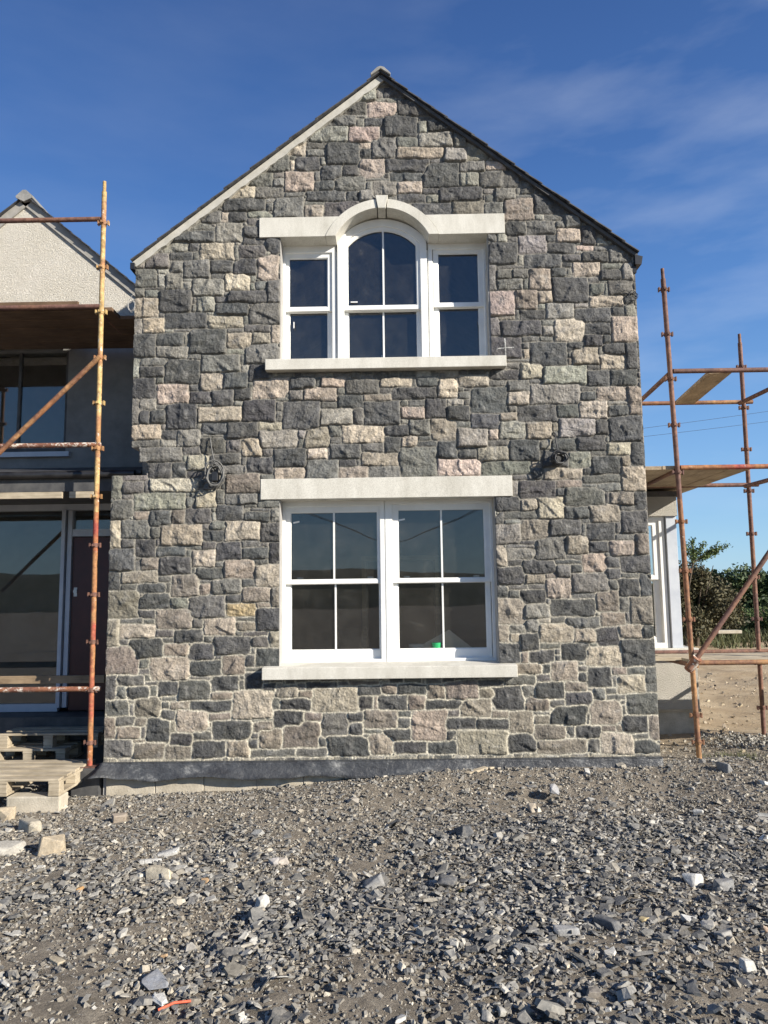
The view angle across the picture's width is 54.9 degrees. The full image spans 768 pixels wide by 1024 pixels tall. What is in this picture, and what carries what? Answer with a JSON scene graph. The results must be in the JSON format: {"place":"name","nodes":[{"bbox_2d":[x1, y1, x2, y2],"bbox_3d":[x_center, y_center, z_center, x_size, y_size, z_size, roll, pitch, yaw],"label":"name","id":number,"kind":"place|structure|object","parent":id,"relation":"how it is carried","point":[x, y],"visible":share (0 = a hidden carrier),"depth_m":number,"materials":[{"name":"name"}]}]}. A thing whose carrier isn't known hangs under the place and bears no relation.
{"place":"outdoors","nodes":[
{"label":"outdoors","id":0,"kind":"place"},
{"bbox_2d":[0,637,767,1023],"bbox_3d":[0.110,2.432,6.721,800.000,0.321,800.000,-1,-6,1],"label":"ground","id":1,"kind":"structure","parent":0,"point":[718,703],"depth_m":4.16,"materials":[{"name":"grey gravel"}]},
{"bbox_2d":[0,806,15,821],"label":"rock","id":2,"kind":"object","parent":1,"relation":"on","point":[8,812],"visible":0.78,"depth_m":6.03,"materials":[{"name":"stone"}]},
{"bbox_2d":[0,841,25,856],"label":"rock","id":3,"kind":"object","parent":1,"relation":"on","point":[10,848],"visible":0.69,"depth_m":5.20,"materials":[{"name":"stone"}]},
{"bbox_2d":[18,818,41,833],"bbox_3d":[-2.725,2.428,5.708,0.244,0.114,0.110,-6,-8,40],"label":"rock","id":4,"kind":"object","parent":1,"relation":"on","point":[28,825],"visible":0.83,"depth_m":5.67,"materials":[{"name":"stone"}]},
{"bbox_2d":[6,792,67,813],"bbox_3d":[-2.970,2.530,6.332,0.460,0.218,0.170,-1,-6,1],"label":"concrete block","id":5,"kind":"object","parent":1,"relation":"on","point":[29,802],"depth_m":6.25,"materials":[{"name":"beige concrete"}]},
{"bbox_2d":[0,759,94,796],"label":"pallet","id":6,"kind":"object","parent":5,"relation":"on","point":[55,774],"visible":0.88,"depth_m":6.59,"materials":[{"name":"brown wood"}]},
{"bbox_2d":[0,740,83,759],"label":"pallet","id":7,"kind":"object","parent":6,"relation":"on","point":[36,750],"visible":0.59,"depth_m":7.43,"materials":[{"name":"brown wood"}]},
{"bbox_2d":[0,726,103,747],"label":"pallet","id":8,"kind":"object","parent":7,"relation":"on","point":[54,736],"visible":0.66,"depth_m":7.42,"materials":[{"name":"brown wood"}]},
{"bbox_2d":[37,834,65,855],"bbox_3d":[-2.336,2.361,5.212,0.190,0.171,0.138,1,-7,-17],"label":"rock","id":9,"kind":"object","parent":1,"relation":"on","point":[52,844],"visible":0.64,"depth_m":5.16,"materials":[{"name":"stone"}]},
{"bbox_2d":[49,955,65,965],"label":"rock","id":10,"kind":"object","parent":1,"relation":"on","point":[55,960],"visible":0.91,"depth_m":3.55,"materials":[{"name":"stone"}]},
{"bbox_2d":[0,190,142,763],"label":"rendered house","id":11,"kind":"structure","parent":1,"relation":"on","point":[46,518],"depth_m":8.62,"materials":[{"name":"paint"}]},
{"bbox_2d":[4,352,68,451],"bbox_3d":[-4.590,-1.282,8.600,1.900,1.255,0.070,-1,-6,1],"label":"window","id":12,"kind":"structure","parent":11,"relation":"in","point":[21,361],"depth_m":8.56,"materials":[{"name":"white plastic"}]},
{"bbox_2d":[68,537,109,710],"bbox_3d":[-2.941,1.225,8.219,1.076,1.906,0.057,-1,-6,1],"label":"door","id":13,"kind":"structure","parent":11,"relation":"in","point":[82,554],"depth_m":8.21,"materials":[{"name":"metal"}]},
{"bbox_2d":[71,766,102,796],"bbox_3d":[-2.717,2.505,6.824,0.260,0.309,0.210,-1,-6,1],"label":"concrete block","id":14,"kind":"object","parent":1,"relation":"on","point":[88,787],"visible":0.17,"depth_m":6.72,"materials":[{"name":"grey concrete"}]},
{"bbox_2d":[0,181,122,767],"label":"scaffold","id":15,"kind":"object","parent":14,"relation":"on","point":[96,496],"visible":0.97,"depth_m":7.15,"materials":[{"name":"brown metal"}]},
{"bbox_2d":[0,675,105,683],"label":"plank","id":16,"kind":"object","parent":15,"relation":"on","point":[48,679],"visible":1,"depth_m":7.30,"materials":[{"name":"brown wood"}]},
{"bbox_2d":[0,307,119,320],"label":"scaffold board","id":17,"kind":"object","parent":15,"relation":"on","point":[7,315],"visible":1,"depth_m":7.44,"materials":[{"name":"brown wood"}]},
{"bbox_2d":[0,341,132,349],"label":"scaffold board","id":18,"kind":"object","parent":15,"relation":"on","point":[71,345],"visible":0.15,"depth_m":8.32,"materials":[{"name":"brown wood"}]},
{"bbox_2d":[0,301,78,305],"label":"toe board","id":19,"kind":"object","parent":18,"relation":"on","point":[40,303],"visible":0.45,"depth_m":8.44,"materials":[{"name":"brown wood"}]},
{"bbox_2d":[0,334,133,342],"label":"scaffold board","id":20,"kind":"object","parent":15,"relation":"on","point":[70,338],"visible":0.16,"depth_m":8.11,"materials":[{"name":"brown wood"}]},
{"bbox_2d":[0,316,134,328],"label":"scaffold board","id":21,"kind":"object","parent":15,"relation":"on","point":[125,321],"visible":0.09,"depth_m":7.67,"materials":[{"name":"brown wood"}]},
{"bbox_2d":[0,327,134,335],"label":"scaffold board","id":22,"kind":"object","parent":15,"relation":"on","point":[57,331],"visible":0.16,"depth_m":7.89,"materials":[{"name":"brown wood"}]},
{"bbox_2d":[111,812,126,822],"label":"rock","id":23,"kind":"object","parent":1,"relation":"on","point":[118,817],"visible":0.84,"depth_m":5.87,"materials":[{"name":"stone"}]},
{"bbox_2d":[138,858,161,863],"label":"rock","id":24,"kind":"object","parent":1,"relation":"on","point":[146,861],"visible":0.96,"depth_m":4.92,"materials":[{"name":"stone"}]},
{"bbox_2d":[141,968,168,992],"bbox_3d":[-1.015,2.091,3.291,0.144,0.048,0.107,-7,-9,44],"label":"rock","id":25,"kind":"object","parent":1,"relation":"on","point":[155,979],"visible":1,"depth_m":3.28,"materials":[{"name":"stone"}]},
{"bbox_2d":[139,856,172,879],"bbox_3d":[-1.433,2.247,4.681,0.252,0.164,0.135,-3,-7,17],"label":"rock","id":26,"kind":"object","parent":1,"relation":"on","point":[152,872],"visible":0.84,"depth_m":4.62,"materials":[{"name":"stone"}]},
{"bbox_2d":[157,847,181,856],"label":"rock","id":27,"kind":"object","parent":1,"relation":"on","point":[170,852],"visible":0.95,"depth_m":5.07,"materials":[{"name":"stone"}]},
{"bbox_2d":[158,1000,190,1010],"bbox_3d":[-0.880,2.070,3.106,0.134,0.023,0.020,1,-7,-19],"label":"plastic strip","id":28,"kind":"object","parent":1,"relation":"on","point":[174,1002],"visible":1,"depth_m":3.11,"materials":[{"name":"orange plastic"}]},
{"bbox_2d":[255,894,269,908],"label":"rock","id":29,"kind":"object","parent":1,"relation":"on","point":[263,901],"visible":0.69,"depth_m":4.16,"materials":[{"name":"stone"}]},
{"bbox_2d":[268,857,278,865],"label":"rock","id":30,"kind":"object","parent":1,"relation":"on","point":[273,861],"visible":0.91,"depth_m":4.82,"materials":[{"name":"stone"}]},
{"bbox_2d":[278,857,288,864],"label":"rock","id":31,"kind":"object","parent":1,"relation":"on","point":[282,860],"visible":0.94,"depth_m":4.85,"materials":[{"name":"stone"}]},
{"bbox_2d":[348,796,358,803],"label":"rock","id":32,"kind":"object","parent":1,"relation":"on","point":[353,800],"visible":1,"depth_m":6.04,"materials":[{"name":"stone"}]},
{"bbox_2d":[363,873,384,890],"bbox_3d":[-0.070,2.230,4.443,0.124,0.097,0.109,2,-7,-23],"label":"rock","id":33,"kind":"object","parent":1,"relation":"on","point":[375,881],"visible":0.82,"depth_m":4.41,"materials":[{"name":"stone"}]},
{"bbox_2d":[370,906,396,911],"bbox_3d":[-0.010,2.137,3.983,0.182,0.024,0.012,-5,-7,31],"label":"stick","id":34,"kind":"object","parent":1,"relation":"on","point":[380,908],"visible":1,"depth_m":3.97,"materials":[{"name":"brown wood"}]},
{"bbox_2d":[87,66,700,795],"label":"stone house","id":35,"kind":"structure","parent":1,"relation":"on","point":[323,556],"depth_m":7.07,"materials":[{"name":"grey stone"}]},
{"bbox_2d":[127,295,134,311],"bbox_3d":[-2.466,-2.047,7.226,0.089,0.187,0.070,-1,-6,1],"label":"cable coil","id":36,"kind":"object","parent":35,"relation":"hanging from","point":[128,304],"visible":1,"depth_m":7.21,"materials":[{"name":"white plastic"}]},
{"bbox_2d":[198,437,225,493],"bbox_3d":[-1.626,-0.451,6.994,0.285,0.552,0.126,-1,-6,1],"label":"cable coil","id":37,"kind":"object","parent":35,"relation":"hanging from","point":[218,483],"visible":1,"depth_m":6.96,"materials":[{"name":"grey plastic"}]},
{"bbox_2d":[211,471,218,481],"bbox_3d":[-1.593,-0.334,6.986,0.060,0.090,0.070,-1,-6,1],"label":"junction box","id":38,"kind":"object","parent":37,"relation":"hanging from","point":[215,476],"visible":1,"depth_m":6.95,"materials":[{"name":"black plastic"}]},
{"bbox_2d":[283,214,487,358],"bbox_3d":[0.004,-2.239,7.459,2.072,1.580,0.117,-1,-6,1],"label":"window","id":39,"kind":"structure","parent":35,"relation":"in","point":[338,309],"depth_m":7.43,"materials":[{"name":"white plastic"}]},
{"bbox_2d":[282,499,496,662],"bbox_3d":[0.038,0.658,7.146,2.062,1.561,0.100,-1,-6,1],"label":"window","id":40,"kind":"structure","parent":35,"relation":"in","point":[388,579],"depth_m":7.12,"materials":[{"name":"white plastic"}]},
{"bbox_2d":[431,642,441,647],"bbox_3d":[0.506,1.293,7.132,0.112,0.068,0.112,-1,-6,1],"label":"tub","id":41,"kind":"object","parent":35,"relation":"on","point":[436,644],"visible":0.82,"depth_m":7.09,"materials":[{"name":"green plastic"}]},
{"bbox_2d":[424,630,471,647],"bbox_3d":[0.577,1.242,7.198,0.593,0.189,0.007,-1,-6,1],"label":"plasterboard sheet","id":42,"kind":"object","parent":35,"relation":"on","point":[452,640],"visible":0.55,"depth_m":7.19,"materials":[{"name":"grey"}]},
{"bbox_2d":[551,432,568,465],"bbox_3d":[1.641,-0.604,6.953,0.153,0.342,0.160,-1,-6,1],"label":"cable coil","id":43,"kind":"object","parent":35,"relation":"hanging from","point":[562,455],"visible":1,"depth_m":6.90,"materials":[{"name":"black plastic"}]},
{"bbox_2d":[621,290,637,300],"bbox_3d":[2.376,-2.092,7.178,0.167,0.120,0.094,-1,-6,1],"label":"cable coil","id":44,"kind":"object","parent":35,"relation":"attached to","point":[630,292],"visible":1,"depth_m":7.16,"materials":[{"name":"grey plastic"}]},
{"bbox_2d":[645,466,661,476],"bbox_3d":[2.664,-0.309,8.481,0.217,0.038,2.285,-1,-6,1],"label":"scaffold board","id":45,"kind":"object","parent":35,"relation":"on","point":[650,470],"visible":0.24,"depth_m":7.35,"materials":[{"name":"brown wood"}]},
{"bbox_2d":[648,517,670,647],"bbox_3d":[2.917,0.821,8.666,0.766,1.525,0.100,-1,-6,1],"label":"window","id":46,"kind":"structure","parent":35,"relation":"in","point":[659,577],"depth_m":8.64,"materials":[{"name":"white plastic"}]},
{"bbox_2d":[395,1009,409,1023],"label":"rock","id":47,"kind":"object","parent":1,"relation":"on","point":[400,1018],"visible":1,"depth_m":2.95,"materials":[{"name":"stone"}]},
{"bbox_2d":[435,874,457,887],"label":"rock","id":48,"kind":"object","parent":1,"relation":"on","point":[443,880],"visible":0.87,"depth_m":4.34,"materials":[{"name":"stone"}]},
{"bbox_2d":[454,824,473,838],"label":"rock","id":49,"kind":"object","parent":1,"relation":"on","point":[465,830],"visible":0.9,"depth_m":5.16,"materials":[{"name":"stone"}]},
{"bbox_2d":[464,766,487,774],"bbox_3d":[0.823,2.308,6.595,0.233,0.044,0.055,3,-7,-31],"label":"timber offcut","id":50,"kind":"object","parent":1,"relation":"on","point":[482,768],"visible":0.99,"depth_m":6.59,"materials":[{"name":"brown wood"}]},
{"bbox_2d":[481,1009,495,1022],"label":"rock","id":51,"kind":"object","parent":1,"relation":"on","point":[487,1016],"visible":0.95,"depth_m":2.93,"materials":[{"name":"stone"}]},
{"bbox_2d":[496,1005,506,1016],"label":"rock","id":52,"kind":"object","parent":1,"relation":"on","point":[501,1011],"visible":1,"depth_m":2.94,"materials":[{"name":"stone"}]},
{"bbox_2d":[527,801,536,812],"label":"rock","id":53,"kind":"object","parent":1,"relation":"on","point":[532,808],"visible":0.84,"depth_m":5.76,"materials":[{"name":"stone"}]},
{"bbox_2d":[526,784,537,787],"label":"rock","id":54,"kind":"object","parent":1,"relation":"on","point":[531,786],"visible":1,"depth_m":6.00,"materials":[{"name":"stone"}]},
{"bbox_2d":[535,940,553,945],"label":"rock","id":55,"kind":"object","parent":1,"relation":"on","point":[546,943],"visible":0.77,"depth_m":3.42,"materials":[{"name":"stone"}]},
{"bbox_2d":[549,783,558,794],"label":"rock","id":56,"kind":"object","parent":1,"relation":"on","point":[553,788],"visible":1,"depth_m":6.01,"materials":[{"name":"stone"}]},
{"bbox_2d":[553,924,579,936],"bbox_3d":[0.871,2.005,3.538,0.127,0.053,0.091,-1,-6,1],"label":"rock","id":57,"kind":"object","parent":1,"relation":"on","point":[561,930],"visible":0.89,"depth_m":3.50,"materials":[{"name":"stone"}]},
{"bbox_2d":[584,768,589,775],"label":"rock","id":58,"kind":"object","parent":1,"relation":"on","point":[587,771],"visible":0.9,"depth_m":6.46,"materials":[{"name":"stone"}]},
{"bbox_2d":[586,986,600,997],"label":"rock","id":59,"kind":"object","parent":1,"relation":"on","point":[593,992],"visible":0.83,"depth_m":3.00,"materials":[{"name":"stone"}]},
{"bbox_2d":[593,914,621,931],"bbox_3d":[1.100,2.020,3.620,0.072,0.067,0.135,5,-8,-40],"label":"rock","id":60,"kind":"object","parent":1,"relation":"on","point":[608,923],"visible":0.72,"depth_m":3.60,"materials":[{"name":"stone"}]},
{"bbox_2d":[638,916,648,922],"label":"rock","id":61,"kind":"object","parent":1,"relation":"on","point":[642,919],"visible":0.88,"depth_m":3.69,"materials":[{"name":"stone"}]},
{"bbox_2d":[652,592,715,635],"bbox_3d":[8.361,3.172,22.636,3.296,2.045,2.635,-2,-6,9],"label":"bush","id":62,"kind":"object","parent":1,"relation":"on","point":[695,604],"visible":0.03,"depth_m":21.76,"materials":[{"name":"green plant"}]},
{"bbox_2d":[680,914,696,922],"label":"rock","id":63,"kind":"object","parent":1,"relation":"on","point":[685,918],"visible":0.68,"depth_m":3.68,"materials":[{"name":"stone"}]},
{"bbox_2d":[682,873,703,887],"bbox_3d":[1.784,2.119,4.263,0.131,0.090,0.084,3,-8,-32],"label":"rock","id":64,"kind":"object","parent":1,"relation":"on","point":[693,879],"visible":0.94,"depth_m":4.23,"materials":[{"name":"stone"}]},
{"bbox_2d":[691,809,703,815],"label":"rock","id":65,"kind":"object","parent":1,"relation":"on","point":[696,811],"visible":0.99,"depth_m":5.55,"materials":[{"name":"stone"}]},
{"bbox_2d":[651,555,746,645],"bbox_3d":[9.248,2.655,21.651,2.566,2.821,2.774,-4,-7,30],"label":"bush","id":66,"kind":"object","parent":1,"relation":"on","point":[706,591],"visible":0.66,"depth_m":21.17,"materials":[{"name":"green plant"}]},
{"bbox_2d":[642,268,767,758],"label":"scaffold","id":67,"kind":"object","parent":1,"relation":"on","point":[693,663],"visible":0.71,"depth_m":7.39,"materials":[{"name":"brown metal"}]},
{"bbox_2d":[646,466,674,482],"bbox_3d":[2.890,-0.311,8.504,0.217,0.038,2.335,-1,-6,1],"label":"scaffold board","id":68,"kind":"object","parent":67,"relation":"on","point":[663,471],"visible":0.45,"depth_m":7.58,"materials":[{"name":"brown wood"}]},
{"bbox_2d":[647,470,703,490],"bbox_3d":[3.114,-0.316,8.476,0.217,0.038,2.285,-1,-6,1],"label":"scaffold board","id":69,"kind":"object","parent":67,"relation":"on","point":[668,480],"visible":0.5,"depth_m":7.99,"materials":[{"name":"brown wood"}]},
{"bbox_2d":[654,469,726,490],"bbox_3d":[3.340,-0.318,8.499,0.217,0.038,2.335,-1,-6,1],"label":"scaffold board","id":70,"kind":"object","parent":67,"relation":"on","point":[696,477],"visible":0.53,"depth_m":7.95,"materials":[{"name":"brown wood"}]},
{"bbox_2d":[675,373,730,403],"bbox_3d":[3.462,-1.349,8.082,0.225,0.038,1.256,-1,-6,6],"label":"scaffold board","id":71,"kind":"object","parent":67,"relation":"on","point":[701,387],"visible":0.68,"depth_m":7.99,"materials":[{"name":"brown wood"}]},
{"bbox_2d":[671,469,749,492],"bbox_3d":[3.564,-0.322,8.471,0.217,0.038,2.285,-1,-6,1],"label":"scaffold board","id":72,"kind":"object","parent":67,"relation":"on","point":[717,476],"visible":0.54,"depth_m":7.96,"materials":[{"name":"brown wood"}]},
{"bbox_2d":[655,654,767,660],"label":"scaffold board","id":73,"kind":"object","parent":67,"relation":"on","point":[667,658],"visible":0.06,"depth_m":7.40,"materials":[{"name":"brown wood"}]},
{"bbox_2d":[655,652,767,655],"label":"scaffold board","id":74,"kind":"object","parent":67,"relation":"on","point":[712,654],"visible":0.2,"depth_m":7.70,"materials":[{"name":"brown wood"}]},
{"bbox_2d":[681,657,767,661],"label":"scaffold board","id":75,"kind":"object","parent":67,"relation":"on","point":[729,658],"visible":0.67,"depth_m":7.20,"materials":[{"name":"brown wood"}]},
{"bbox_2d":[700,920,714,930],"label":"rock","id":76,"kind":"object","parent":1,"relation":"on","point":[707,925],"visible":0.99,"depth_m":3.57,"materials":[{"name":"stone"}]},
{"bbox_2d":[685,537,732,645],"bbox_3d":[9.087,2.285,20.743,1.484,3.246,0.720,1,-7,-13],"label":"tree","id":77,"kind":"object","parent":1,"relation":"on","point":[692,552],"visible":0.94,"depth_m":20.79,"materials":[{"name":"green plant"}]},
{"bbox_2d":[655,627,767,648],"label":"grass","id":78,"kind":"structure","parent":1,"relation":"on","point":[743,639],"depth_m":22.05,"materials":[{"name":"green plant"}]},
{"bbox_2d":[717,630,741,633],"bbox_3d":[9.182,3.199,19.752,0.627,0.084,0.300,-1,-6,1],"label":"plank","id":79,"kind":"object","parent":78,"relation":"on","point":[729,631],"visible":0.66,"depth_m":19.60,"materials":[{"name":"wood"}]},
{"bbox_2d":[713,878,733,891],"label":"rock","id":80,"kind":"object","parent":1,"relation":"on","point":[725,884],"visible":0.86,"depth_m":4.14,"materials":[{"name":"stone"}]},
{"bbox_2d":[714,929,732,939],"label":"rock","id":81,"kind":"object","parent":1,"relation":"on","point":[724,933],"visible":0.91,"depth_m":3.48,"materials":[{"name":"stone"}]},
{"bbox_2d":[715,761,732,772],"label":"rock","id":82,"kind":"object","parent":1,"relation":"on","point":[724,767],"visible":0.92,"depth_m":6.39,"materials":[{"name":"stone"}]},
{"bbox_2d":[700,603,750,638],"bbox_3d":[10.560,3.472,23.772,2.212,1.639,2.196,-1,-6,1],"label":"bush","id":83,"kind":"object","parent":1,"relation":"on","point":[742,618],"visible":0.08,"depth_m":23.32,"materials":[{"name":"plant"}]},
{"bbox_2d":[691,746,766,759],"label":"grass tuft","id":84,"kind":"object","parent":1,"relation":"on","point":[749,755],"visible":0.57,"depth_m":7.11,"materials":[{"name":"green plant"}]},
{"bbox_2d":[704,562,767,597],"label":"bush","id":85,"kind":"object","parent":1,"relation":"on","point":[745,572],"visible":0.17,"depth_m":32.59,"materials":[{"name":"green plant"}]},
{"bbox_2d":[725,573,767,610],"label":"bush","id":86,"kind":"object","parent":1,"relation":"on","point":[746,605],"visible":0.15,"depth_m":32.30,"materials":[{"name":"green plant"}]},
{"bbox_2d":[739,957,756,972],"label":"rock","id":87,"kind":"object","parent":1,"relation":"on","point":[746,965],"visible":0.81,"depth_m":3.17,"materials":[{"name":"stone"}]},
{"bbox_2d":[733,614,762,634],"bbox_3d":[11.767,4.032,26.048,2.768,1.008,1.502,-2,-6,10],"label":"bush","id":88,"kind":"object","parent":1,"relation":"on","point":[747,624],"visible":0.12,"depth_m":25.48,"materials":[{"name":"green plant"}]},
{"bbox_2d":[733,574,767,606],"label":"bush","id":89,"kind":"object","parent":1,"relation":"on","point":[746,596],"visible":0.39,"depth_m":32.58,"materials":[{"name":"green plant"}]},
{"bbox_2d":[741,609,767,632],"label":"bush","id":90,"kind":"object","parent":1,"relation":"on","point":[764,623],"visible":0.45,"depth_m":25.64,"materials":[{"name":"green plant"}]},
{"bbox_2d":[742,606,767,627],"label":"bush","id":91,"kind":"object","parent":1,"relation":"on","point":[764,608],"visible":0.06,"depth_m":26.30,"materials":[{"name":"green plant"}]},
{"bbox_2d":[757,780,767,785],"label":"rock","id":92,"kind":"object","parent":1,"relation":"on","point":[763,782],"visible":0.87,"depth_m":6.00,"materials":[{"name":"stone"}]},
{"bbox_2d":[760,924,767,932],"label":"rock","id":93,"kind":"object","parent":1,"relation":"on","point":[764,928],"visible":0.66,"depth_m":3.55,"materials":[{"name":"stone"}]},
{"bbox_2d":[0,0,767,582],"label":"sky","id":94,"kind":"structure","parent":0,"point":[649,117],"materials":[{"name":"blue"}]},
{"bbox_2d":[409,643,425,647],"bbox_3d":[0.325,1.314,7.215,0.170,0.050,0.170,-1,-6,1],"label":"bowl","id":95,"kind":"object","parent":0,"point":[418,645],"visible":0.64,"depth_m":7.15,"materials":[{"name":"plastic"}]},
{"bbox_2d":[644,421,767,436],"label":"overhead wire","id":96,"kind":"object","parent":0,"point":[703,429],"visible":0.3,"depth_m":32.37,"materials":[{"name":"black metal"}]},
{"bbox_2d":[648,411,767,427],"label":"overhead wire","id":97,"kind":"object","parent":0,"point":[710,419],"visible":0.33,"depth_m":32.42,"materials":[{"name":"black metal"}]}
]}

